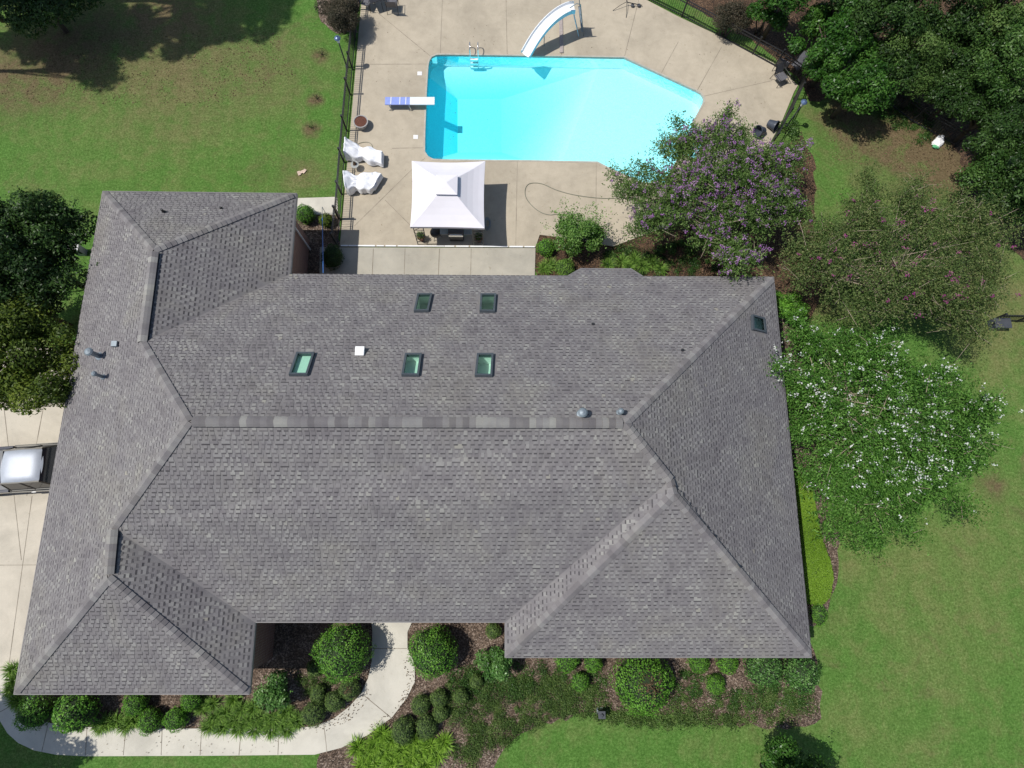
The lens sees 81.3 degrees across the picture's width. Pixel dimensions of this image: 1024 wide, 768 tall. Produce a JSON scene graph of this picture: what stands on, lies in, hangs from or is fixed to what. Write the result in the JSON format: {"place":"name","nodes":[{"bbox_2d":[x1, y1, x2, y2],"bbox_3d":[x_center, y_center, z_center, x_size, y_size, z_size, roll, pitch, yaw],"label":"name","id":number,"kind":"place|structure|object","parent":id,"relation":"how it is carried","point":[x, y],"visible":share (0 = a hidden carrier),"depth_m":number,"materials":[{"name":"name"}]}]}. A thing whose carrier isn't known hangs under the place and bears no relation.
{"place":"outdoors","nodes":[
{"label":"outdoors","id":0,"kind":"place"},
{"bbox_2d":[0,348,72,700],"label":"driveway","id":1,"kind":"structure","parent":0,"point":[22,516],"depth_m":24.04,"materials":[{"name":"concrete"}]},
{"bbox_2d":[0,442,57,495],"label":"pickup truck","id":2,"kind":"object","parent":1,"relation":"on","point":[28,468],"visible":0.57,"depth_m":23.02,"materials":[{"name":"paint"}]},
{"bbox_2d":[0,31,292,106],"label":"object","id":3,"kind":"object","parent":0,"point":[138,64],"visible":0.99,"depth_m":29.03,"materials":[{"name":"green plant"}]},
{"bbox_2d":[297,197,337,214],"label":"side path","id":4,"kind":"structure","parent":0,"point":[317,204],"depth_m":27.61,"materials":[{"name":"concrete"}]},
{"bbox_2d":[345,735,367,760],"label":"border grass","id":5,"kind":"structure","parent":0,"point":[355,748],"depth_m":22.46,"materials":[{"name":"green plant"}]},
{"bbox_2d":[366,721,391,750],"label":"border grass","id":6,"kind":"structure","parent":0,"point":[381,730],"depth_m":22.58,"materials":[{"name":"green plant"}]},
{"bbox_2d":[319,247,534,274],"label":"patio","id":7,"kind":"structure","parent":0,"point":[440,261],"depth_m":27.10,"materials":[{"name":"concrete"}]},
{"bbox_2d":[0,0,1023,767],"bbox_3d":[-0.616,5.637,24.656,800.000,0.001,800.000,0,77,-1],"label":"lawn","id":8,"kind":"structure","parent":0,"point":[920,656],"depth_m":27.10,"materials":[{"name":"green plant"}]},
{"bbox_2d":[0,275,72,328],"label":"evergreen tree","id":9,"kind":"object","parent":8,"relation":"on","point":[50,302],"visible":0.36,"depth_m":22.60,"materials":[{"name":"green plant"}]},
{"bbox_2d":[0,285,79,416],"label":"evergreen tree","id":10,"kind":"object","parent":8,"relation":"on","point":[24,382],"visible":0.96,"depth_m":21.76,"materials":[{"name":"green plant"}]},
{"bbox_2d":[0,185,99,301],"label":"evergreen tree","id":11,"kind":"object","parent":8,"relation":"on","point":[42,216],"visible":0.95,"depth_m":22.68,"materials":[{"name":"green plant"}]},
{"bbox_2d":[0,0,106,39],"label":"evergreen tree","id":12,"kind":"object","parent":8,"relation":"on","point":[36,9],"visible":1,"depth_m":26.89,"materials":[{"name":"green plant"}]},
{"bbox_2d":[0,623,414,755],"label":"front walk","id":13,"kind":"structure","parent":8,"relation":"on","point":[389,679],"depth_m":22.59,"materials":[{"name":"concrete"}]},
{"bbox_2d":[296,215,339,273],"bbox_3d":[-8.831,-5.826,27.062,2.594,0.001,4.368,0,77,-1],"label":"side bed","id":14,"kind":"object","parent":8,"relation":"on","point":[312,231],"visible":0.34,"depth_m":27.25,"materials":[{"name":"brown soil"}]},
{"bbox_2d":[296,204,316,224],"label":"clipped shrub","id":15,"kind":"object","parent":14,"relation":"on","point":[305,215],"visible":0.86,"depth_m":26.80,"materials":[{"name":"green plant"}]},
{"bbox_2d":[320,243,344,270],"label":"clipped shrub","id":16,"kind":"object","parent":14,"relation":"on","point":[333,257],"visible":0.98,"depth_m":26.37,"materials":[{"name":"green plant"}]},
{"bbox_2d":[311,0,360,34],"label":"bush","id":17,"kind":"object","parent":8,"relation":"on","point":[339,13],"visible":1,"depth_m":28.39,"materials":[{"name":"green plant"}]},
{"bbox_2d":[334,0,357,217],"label":"metal fence","id":18,"kind":"object","parent":8,"relation":"on","point":[349,60],"visible":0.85,"depth_m":27.95,"materials":[{"name":"black metal"}]},
{"bbox_2d":[13,191,811,694],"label":"brick house","id":19,"kind":"structure","parent":8,"relation":"on","point":[261,433],"depth_m":19.80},
{"bbox_2d":[49,623,821,767],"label":"front mulch bed","id":20,"kind":"object","parent":8,"relation":"on","point":[293,647],"visible":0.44,"depth_m":23.24,"materials":[{"name":"brown soil"}]},
{"bbox_2d":[12,695,59,731],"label":"clipped shrub","id":21,"kind":"object","parent":20,"relation":"on","point":[35,711],"visible":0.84,"depth_m":21.73,"materials":[{"name":"green plant"}]},
{"bbox_2d":[50,695,102,734],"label":"clipped shrub","id":22,"kind":"object","parent":20,"relation":"on","point":[75,713],"visible":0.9,"depth_m":21.66,"materials":[{"name":"green plant"}]},
{"bbox_2d":[121,695,150,716],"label":"clipped shrub","id":23,"kind":"object","parent":20,"relation":"on","point":[134,705],"visible":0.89,"depth_m":22.19,"materials":[{"name":"green plant"}]},
{"bbox_2d":[136,705,164,736],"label":"clipped shrub","id":24,"kind":"object","parent":20,"relation":"on","point":[149,722],"visible":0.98,"depth_m":22.14,"materials":[{"name":"green plant"}]},
{"bbox_2d":[161,704,190,733],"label":"clipped shrub","id":25,"kind":"object","parent":20,"relation":"on","point":[175,718],"visible":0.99,"depth_m":22.18,"materials":[{"name":"green plant"}]},
{"bbox_2d":[180,695,204,711],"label":"clipped shrub","id":26,"kind":"object","parent":20,"relation":"on","point":[191,702],"visible":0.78,"depth_m":22.37,"materials":[{"name":"green plant"}]},
{"bbox_2d":[252,668,292,715],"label":"bush","id":27,"kind":"object","parent":20,"relation":"on","point":[273,695],"visible":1,"depth_m":22.21,"materials":[{"name":"green plant"}]},
{"bbox_2d":[299,700,326,728],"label":"clipped shrub","id":28,"kind":"object","parent":20,"relation":"on","point":[312,714],"visible":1,"depth_m":22.30,"materials":[{"name":"green plant"}]},
{"bbox_2d":[293,670,339,699],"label":"ground cover","id":29,"kind":"object","parent":20,"relation":"on","point":[310,683],"visible":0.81,"depth_m":23.05,"materials":[{"name":"green plant"}]},
{"bbox_2d":[310,682,325,702],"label":"clipped shrub","id":30,"kind":"object","parent":20,"relation":"on","point":[318,690],"visible":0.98,"depth_m":22.65,"materials":[{"name":"green plant"}]},
{"bbox_2d":[324,689,345,712],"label":"clipped shrub","id":31,"kind":"object","parent":20,"relation":"on","point":[334,701],"visible":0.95,"depth_m":22.48,"materials":[{"name":"green plant"}]},
{"bbox_2d":[308,623,376,683],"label":"clipped shrub","id":32,"kind":"object","parent":20,"relation":"on","point":[343,651],"visible":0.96,"depth_m":21.89,"materials":[{"name":"green plant"}]},
{"bbox_2d":[338,676,361,701],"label":"clipped shrub","id":33,"kind":"object","parent":20,"relation":"on","point":[348,690],"visible":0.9,"depth_m":22.57,"materials":[{"name":"green plant"}]},
{"bbox_2d":[390,715,414,745],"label":"clipped shrub","id":34,"kind":"object","parent":20,"relation":"on","point":[402,729],"visible":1,"depth_m":22.25,"materials":[{"name":"green plant"}]},
{"bbox_2d":[410,691,430,715],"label":"clipped shrub","id":35,"kind":"object","parent":20,"relation":"on","point":[420,704],"visible":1,"depth_m":22.55,"materials":[{"name":"green plant"}]},
{"bbox_2d":[415,712,437,741],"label":"clipped shrub","id":36,"kind":"object","parent":20,"relation":"on","point":[425,728],"visible":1,"depth_m":22.34,"materials":[{"name":"green plant"}]},
{"bbox_2d":[407,623,458,680],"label":"clipped shrub","id":37,"kind":"object","parent":20,"relation":"on","point":[432,651],"visible":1,"depth_m":22.14,"materials":[{"name":"green plant"}]},
{"bbox_2d":[429,688,447,708],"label":"clipped shrub","id":38,"kind":"object","parent":20,"relation":"on","point":[438,697],"visible":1,"depth_m":22.67,"materials":[{"name":"green plant"}]},
{"bbox_2d":[431,728,454,754],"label":"border grass","id":39,"kind":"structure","parent":20,"relation":"on","point":[446,745],"depth_m":22.56,"materials":[{"name":"green plant"}]},
{"bbox_2d":[450,738,493,767],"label":"ground cover","id":40,"kind":"object","parent":20,"relation":"on","point":[466,754],"visible":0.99,"depth_m":22.63,"materials":[{"name":"green plant"}]},
{"bbox_2d":[442,659,533,703],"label":"ground cover","id":41,"kind":"object","parent":20,"relation":"on","point":[512,681],"visible":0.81,"depth_m":23.16,"materials":[{"name":"green plant"}]},
{"bbox_2d":[475,646,512,681],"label":"bush","id":42,"kind":"object","parent":20,"relation":"on","point":[497,666],"visible":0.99,"depth_m":22.37,"materials":[{"name":"green plant"}]},
{"bbox_2d":[443,672,579,756],"bbox_3d":[-0.077,12.721,22.921,5.556,0.280,3.028,0,77,-1],"label":"ground cover","id":43,"kind":"object","parent":20,"relation":"on","point":[482,727],"visible":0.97,"depth_m":22.97,"materials":[{"name":"green plant"}]},
{"bbox_2d":[512,658,609,695],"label":"ground cover","id":44,"kind":"object","parent":20,"relation":"on","point":[593,676],"visible":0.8,"depth_m":23.33,"materials":[{"name":"green plant"}]},
{"bbox_2d":[553,658,579,674],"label":"clipped shrub","id":45,"kind":"object","parent":20,"relation":"on","point":[567,664],"visible":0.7,"depth_m":22.86,"materials":[{"name":"green plant"}]},
{"bbox_2d":[571,671,590,691],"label":"clipped shrub","id":46,"kind":"object","parent":20,"relation":"on","point":[580,681],"visible":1,"depth_m":22.89,"materials":[{"name":"green plant"}]},
{"bbox_2d":[535,671,666,731],"bbox_3d":[3.440,12.428,23.115,5.352,0.208,1.675,13,77,2],"label":"ground cover","id":47,"kind":"object","parent":20,"relation":"on","point":[589,707],"visible":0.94,"depth_m":23.14,"materials":[{"name":"green plant"}]},
{"bbox_2d":[608,658,675,718],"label":"clipped shrub","id":48,"kind":"object","parent":20,"relation":"on","point":[642,684],"visible":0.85,"depth_m":21.91,"materials":[{"name":"green plant"}]},
{"bbox_2d":[601,703,740,733],"bbox_3d":[6.154,12.911,23.056,5.561,0.244,1.227,0,77,-1],"label":"ground cover","id":49,"kind":"object","parent":20,"relation":"on","point":[682,720],"visible":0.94,"depth_m":23.07,"materials":[{"name":"green plant"}]},
{"bbox_2d":[685,658,709,673],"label":"clipped shrub","id":50,"kind":"object","parent":20,"relation":"on","point":[698,665],"visible":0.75,"depth_m":23.04,"materials":[{"name":"green plant"}]},
{"bbox_2d":[705,673,725,694],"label":"clipped shrub","id":51,"kind":"object","parent":20,"relation":"on","point":[715,683],"visible":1,"depth_m":22.98,"materials":[{"name":"green plant"}]},
{"bbox_2d":[715,658,738,675],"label":"clipped shrub","id":52,"kind":"object","parent":20,"relation":"on","point":[727,666],"visible":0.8,"depth_m":23.07,"materials":[{"name":"green plant"}]},
{"bbox_2d":[665,664,821,729],"bbox_3d":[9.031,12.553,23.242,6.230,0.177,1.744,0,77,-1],"label":"ground cover","id":53,"kind":"object","parent":20,"relation":"on","point":[735,712],"visible":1,"depth_m":23.23,"materials":[{"name":"green plant"}]},
{"bbox_2d":[742,658,782,689],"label":"clipped shrub","id":54,"kind":"object","parent":20,"relation":"on","point":[763,672],"visible":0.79,"depth_m":22.65,"materials":[{"name":"green plant"}]},
{"bbox_2d":[781,658,822,694],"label":"clipped shrub","id":55,"kind":"object","parent":20,"relation":"on","point":[800,674],"visible":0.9,"depth_m":22.69,"materials":[{"name":"green plant"}]},
{"bbox_2d":[340,0,797,247],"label":"pool deck","id":56,"kind":"structure","parent":8,"relation":"on","point":[647,33],"depth_m":29.36,"materials":[{"name":"concrete"}]},
{"bbox_2d":[343,170,382,194],"bbox_3d":[-6.835,-9.331,27.416,1.765,0.867,0.960,-7,77,-3],"label":"covered lounger","id":57,"kind":"object","parent":56,"relation":"on","point":[364,182],"visible":1,"depth_m":27.36,"materials":[{"name":"white fabric"}]},
{"bbox_2d":[343,137,383,166],"bbox_3d":[-6.893,-10.779,27.726,1.941,0.905,0.815,12,77,1],"label":"covered lounger","id":58,"kind":"object","parent":56,"relation":"on","point":[368,155],"visible":1,"depth_m":27.68,"materials":[{"name":"white fabric"}]},
{"bbox_2d":[385,97,434,110],"bbox_3d":[-4.884,-13.479,28.655,2.367,0.397,0.560,0,77,-1],"label":"diving board","id":59,"kind":"object","parent":56,"relation":"on","point":[389,101],"visible":1,"depth_m":28.47,"materials":[{"name":"white paint"}]},
{"bbox_2d":[341,245,534,247],"bbox_3d":[-3.370,-6.297,27.242,8.832,0.030,0.068,0,77,-1],"label":"drain strip","id":60,"kind":"object","parent":56,"relation":"on","point":[431,246],"visible":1,"depth_m":27.21,"materials":[{"name":"white paint"}]},
{"bbox_2d":[410,161,484,245],"bbox_3d":[-2.793,-8.135,26.283,3.224,2.740,3.224,0,77,-1],"label":"gazebo","id":61,"kind":"object","parent":56,"relation":"on","point":[448,195],"visible":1,"depth_m":25.51,"materials":[{"name":"fabric"}]},
{"bbox_2d":[440,228,471,240],"bbox_3d":[-2.517,-6.829,26.910,1.420,0.970,0.576,0,77,-1],"label":"gas grill","id":62,"kind":"object","parent":56,"relation":"on","point":[456,234],"visible":0.64,"depth_m":26.67,"materials":[{"name":"black metal"}]},
{"bbox_2d":[521,0,583,57],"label":"pool slide","id":63,"kind":"object","parent":56,"relation":"on","point":[548,21],"visible":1,"depth_m":28.73,"materials":[{"name":"plastic"}]},
{"bbox_2d":[423,53,704,182],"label":"swimming pool","id":64,"kind":"structure","parent":56,"relation":"in","point":[600,116],"depth_m":30.21,"materials":[{"name":"liquid"}]},
{"bbox_2d":[425,56,702,152],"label":"wall","id":65,"kind":"structure","parent":64,"relation":"in","point":[613,64],"depth_m":30.08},
{"bbox_2d":[535,131,831,320],"bbox_3d":[8.746,-5.496,27.427,15.499,0.001,8.707,-22,79,-6],"label":"back mulch bed","id":66,"kind":"object","parent":8,"relation":"on","point":[808,190],"visible":0.27,"depth_m":27.52,"materials":[{"name":"brown soil"}]},
{"bbox_2d":[536,238,553,257],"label":"clipped shrub","id":67,"kind":"object","parent":66,"relation":"on","point":[545,247],"visible":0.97,"depth_m":26.83,"materials":[{"name":"green plant"}]},
{"bbox_2d":[554,258,574,275],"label":"clipped shrub","id":68,"kind":"object","parent":66,"relation":"on","point":[565,267],"visible":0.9,"depth_m":26.72,"materials":[{"name":"green plant"}]},
{"bbox_2d":[540,195,623,260],"bbox_3d":[3.011,-6.809,26.099,3.528,3.021,3.015,0,77,-1],"label":"bush","id":69,"kind":"object","parent":66,"relation":"on","point":[589,230],"visible":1,"depth_m":25.98,"materials":[{"name":"green plant"}]},
{"bbox_2d":[601,237,740,275],"bbox_3d":[7.339,-5.809,27.351,6.655,0.273,2.133,-6,77,-3],"label":"ground cover","id":70,"kind":"object","parent":66,"relation":"on","point":[674,246],"visible":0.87,"depth_m":27.40,"materials":[{"name":"green plant"}]},
{"bbox_2d":[607,248,781,294],"bbox_3d":[8.444,-4.864,27.170,8.372,0.264,2.566,7,77,0],"label":"ground cover","id":71,"kind":"object","parent":66,"relation":"on","point":[644,254],"visible":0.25,"depth_m":27.34,"materials":[{"name":"green plant"}]},
{"bbox_2d":[601,98,827,285],"bbox_3d":[8.378,-7.628,25.197,9.325,5.438,8.795,0,77,-1],"label":"crape myrtle","id":72,"kind":"object","parent":66,"relation":"on","point":[737,167],"visible":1,"depth_m":24.19,"materials":[{"name":"green plant"}]},
{"bbox_2d":[651,0,806,84],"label":"metal fence","id":73,"kind":"object","parent":8,"relation":"on","point":[755,48],"visible":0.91,"depth_m":29.57,"materials":[{"name":"black metal"}]},
{"bbox_2d":[711,0,752,36],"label":"bush","id":74,"kind":"object","parent":8,"relation":"on","point":[732,12],"visible":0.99,"depth_m":29.09,"materials":[{"name":"brown plant"}]},
{"bbox_2d":[769,73,807,147],"bbox_3d":[13.421,-13.283,28.737,0.177,1.160,4.134,28,78,5],"label":"metal fence","id":75,"kind":"object","parent":8,"relation":"on","point":[798,92],"visible":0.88,"depth_m":28.70,"materials":[{"name":"black metal"}]},
{"bbox_2d":[757,724,839,767],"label":"young tree","id":76,"kind":"object","parent":8,"relation":"on","point":[784,753],"visible":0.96,"depth_m":21.36,"materials":[{"name":"green plant"}]},
{"bbox_2d":[777,309,840,625],"bbox_3d":[12.189,2.625,25.654,2.428,0.001,14.619,-4,77,-2],"label":"mulch bed","id":77,"kind":"object","parent":8,"relation":"on","point":[832,552],"visible":0.1,"depth_m":25.42,"materials":[{"name":"brown soil"}]},
{"bbox_2d":[776,290,810,321],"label":"bush","id":78,"kind":"object","parent":77,"relation":"on","point":[784,303],"visible":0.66,"depth_m":25.81,"materials":[{"name":"green plant"}]},
{"bbox_2d":[794,473,833,605],"bbox_3d":[12.384,6.338,24.565,1.345,0.499,5.366,0,77,-1],"label":"ground cover","id":79,"kind":"object","parent":77,"relation":"on","point":[818,571],"visible":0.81,"depth_m":24.28,"materials":[{"name":"green plant"}]},
{"bbox_2d":[809,604,827,627],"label":"clipped shrub","id":80,"kind":"object","parent":77,"relation":"on","point":[819,615],"visible":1,"depth_m":23.70,"materials":[{"name":"green plant"}]},
{"bbox_2d":[830,45,902,118],"bbox_3d":[15.877,-13.357,27.531,2.764,3.777,3.618,-20,78,-6],"label":"woodland tree","id":81,"kind":"object","parent":8,"relation":"on","point":[864,78],"visible":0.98,"depth_m":26.56,"materials":[{"name":"green plant"}]},
{"bbox_2d":[763,298,1022,567],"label":"white flowering tree","id":82,"kind":"object","parent":8,"relation":"on","point":[902,381],"visible":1,"depth_m":22.64,"materials":[{"name":"green plant"}]},
{"bbox_2d":[772,153,1023,361],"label":"crape myrtle","id":83,"kind":"object","parent":8,"relation":"on","point":[938,295],"visible":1,"depth_m":23.81,"materials":[{"name":"green plant"}]},
{"bbox_2d":[865,28,938,101],"bbox_3d":[17.416,-14.449,27.823,2.994,3.770,2.946,0,77,-1],"label":"woodland tree","id":84,"kind":"object","parent":8,"relation":"on","point":[909,59],"visible":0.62,"depth_m":26.71,"materials":[{"name":"green plant"}]},
{"bbox_2d":[889,84,973,146],"bbox_3d":[19.295,-13.495,28.932,6.052,1.160,0.336,39,79,7],"label":"metal fence","id":85,"kind":"object","parent":8,"relation":"on","point":[924,111],"visible":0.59,"depth_m":28.71,"materials":[{"name":"black metal"}]},
{"bbox_2d":[899,44,967,108],"bbox_3d":[19.413,-14.169,28.007,3.619,3.385,2.803,0,77,-1],"label":"woodland tree","id":86,"kind":"object","parent":8,"relation":"on","point":[920,88],"visible":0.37,"depth_m":27.14,"materials":[{"name":"green plant"}]},
{"bbox_2d":[953,137,1023,196],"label":"woodland tree","id":87,"kind":"object","parent":8,"relation":"on","point":[979,169],"visible":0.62,"depth_m":25.96,"materials":[{"name":"green plant"}]},
{"bbox_2d":[965,163,1023,226],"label":"woodland tree","id":88,"kind":"object","parent":8,"relation":"on","point":[1007,188],"visible":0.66,"depth_m":25.20,"materials":[{"name":"green plant"}]},
{"bbox_2d":[688,0,1023,259],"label":"woodland floor","id":89,"kind":"structure","parent":0,"point":[780,41],"depth_m":30.01,"materials":[{"name":"brown soil"}]},
{"bbox_2d":[745,0,789,36],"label":"bush","id":90,"kind":"object","parent":89,"relation":"on","point":[756,13],"visible":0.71,"depth_m":28.66,"materials":[{"name":"green plant"}]},
{"bbox_2d":[760,0,824,41],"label":"woodland tree","id":91,"kind":"object","parent":89,"relation":"on","point":[780,5],"visible":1,"depth_m":27.14,"materials":[{"name":"green plant"}]},
{"bbox_2d":[784,0,885,111],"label":"woodland tree","id":92,"kind":"object","parent":89,"relation":"on","point":[833,50],"visible":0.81,"depth_m":26.86,"materials":[{"name":"green plant"}]},
{"bbox_2d":[828,0,928,41],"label":"woodland tree","id":93,"kind":"object","parent":89,"relation":"on","point":[900,14],"visible":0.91,"depth_m":25.83,"materials":[{"name":"green plant"}]},
{"bbox_2d":[819,107,963,171],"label":"fallen leaves","id":94,"kind":"object","parent":89,"relation":"on","point":[887,143],"visible":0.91,"depth_m":29.07,"materials":[{"name":"brown plant"}]},
{"bbox_2d":[861,84,934,147],"bbox_3d":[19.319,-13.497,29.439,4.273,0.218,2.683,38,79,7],"label":"tree","id":95,"kind":"object","parent":89,"relation":"on","point":[921,135],"visible":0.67,"depth_m":29.35,"materials":[{"name":"green plant"}]},
{"bbox_2d":[871,7,959,80],"bbox_3d":[18.440,-15.163,27.655,4.128,4.464,3.112,-22,79,-6],"label":"woodland tree","id":96,"kind":"object","parent":89,"relation":"on","point":[932,44],"visible":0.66,"depth_m":26.45,"materials":[{"name":"green plant"}]},
{"bbox_2d":[893,0,963,31],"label":"woodland tree","id":97,"kind":"object","parent":89,"relation":"on","point":[935,6],"visible":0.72,"depth_m":26.01,"materials":[{"name":"green plant"}]},
{"bbox_2d":[909,0,1000,80],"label":"woodland tree","id":98,"kind":"object","parent":89,"relation":"on","point":[960,15],"visible":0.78,"depth_m":26.27,"materials":[{"name":"green plant"}]},
{"bbox_2d":[919,41,997,120],"bbox_3d":[20.573,-13.800,27.864,3.946,3.554,3.535,0,77,-1],"label":"woodland tree","id":99,"kind":"object","parent":89,"relation":"on","point":[946,93],"visible":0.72,"depth_m":26.91,"materials":[{"name":"green plant"}]},
{"bbox_2d":[946,13,1023,120],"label":"woodland tree","id":100,"kind":"object","parent":89,"relation":"on","point":[996,75],"visible":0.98,"depth_m":25.61,"materials":[{"name":"green plant"}]},
{"bbox_2d":[950,77,1023,143],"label":"woodland tree","id":101,"kind":"object","parent":89,"relation":"on","point":[971,112],"visible":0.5,"depth_m":26.60,"materials":[{"name":"green plant"}]},
{"bbox_2d":[951,2,1023,91],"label":"woodland tree","id":102,"kind":"object","parent":89,"relation":"on","point":[965,44],"visible":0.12,"depth_m":26.45,"materials":[{"name":"green plant"}]},
{"bbox_2d":[958,98,1023,175],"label":"woodland tree","id":103,"kind":"object","parent":89,"relation":"on","point":[1006,131],"visible":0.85,"depth_m":25.50,"materials":[{"name":"green plant"}]},
{"bbox_2d":[966,0,1023,41],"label":"woodland tree","id":104,"kind":"object","parent":89,"relation":"on","point":[1009,11],"visible":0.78,"depth_m":25.41,"materials":[{"name":"green plant"}]},
{"bbox_2d":[985,152,1023,216],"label":"woodland tree","id":105,"kind":"object","parent":89,"relation":"on","point":[1013,161],"visible":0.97,"depth_m":24.53,"materials":[{"name":"green plant"}]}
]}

